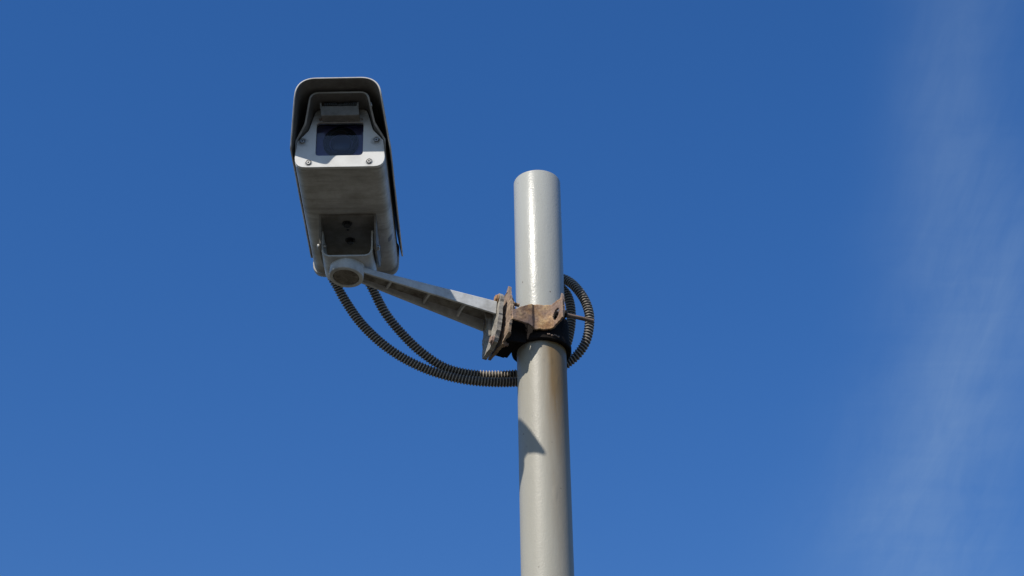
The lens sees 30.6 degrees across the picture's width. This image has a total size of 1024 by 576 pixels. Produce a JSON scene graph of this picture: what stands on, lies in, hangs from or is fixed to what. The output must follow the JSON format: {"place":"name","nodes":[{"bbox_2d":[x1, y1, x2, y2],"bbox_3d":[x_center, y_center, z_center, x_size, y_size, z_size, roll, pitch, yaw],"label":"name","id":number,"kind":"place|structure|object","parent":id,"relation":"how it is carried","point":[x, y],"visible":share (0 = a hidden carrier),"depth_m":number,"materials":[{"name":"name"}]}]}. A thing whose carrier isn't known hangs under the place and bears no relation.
{"place":"outdoors","nodes":[
{"label":"outdoors","id":0,"kind":"place"},
{"bbox_2d":[0,0,1023,575],"label":"sky","id":1,"kind":"structure","parent":0,"point":[793,230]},
{"label":"ground","id":2,"kind":"structure","parent":0,"visible":0},
{"bbox_2d":[514,170,573,575],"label":"steel pole","id":3,"kind":"object","parent":2,"relation":"on","point":[546,534],"visible":0.95,"depth_m":3.67,"materials":[{"name":"metal"}]},
{"bbox_2d":[366,285,575,377],"bbox_3d":[-0.095,0.062,3.866,0.473,0.263,0.066,8,-35,-12],"label":"cable conduit","id":4,"kind":"object","parent":3,"relation":"attached to","point":[403,334],"visible":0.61,"depth_m":3.83,"materials":[{"name":"black plastic"}]},
{"bbox_2d":[488,286,593,361],"bbox_3d":[0.060,0.090,3.792,0.184,0.138,0.186,17,-38,-17],"label":"pole clamp","id":5,"kind":"object","parent":3,"relation":"attached to","point":[521,326],"visible":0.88,"depth_m":3.75,"materials":[{"name":"metal"}]},
{"bbox_2d":[329,258,519,359],"bbox_3d":[-0.178,0.035,3.717,0.390,0.122,0.084,17,-38,-17],"label":"bracket arm","id":6,"kind":"object","parent":5,"relation":"attached to","point":[485,315],"visible":1,"depth_m":3.73},
{"bbox_2d":[290,77,402,279],"bbox_3d":[-0.324,-0.178,3.690,0.192,0.223,0.489,-1,-31,0],"label":"security camera","id":7,"kind":"object","parent":6,"relation":"attached to","point":[341,151],"visible":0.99,"depth_m":3.59,"materials":[{"name":"paint"}]},
{"bbox_2d":[324,268,594,387],"bbox_3d":[-0.111,0.064,3.857,0.566,0.298,0.066,5,-35,-9],"label":"cable conduit","id":8,"kind":"object","parent":7,"relation":"attached to","point":[375,337],"visible":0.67,"depth_m":3.82,"materials":[{"name":"black plastic"}]}
]}

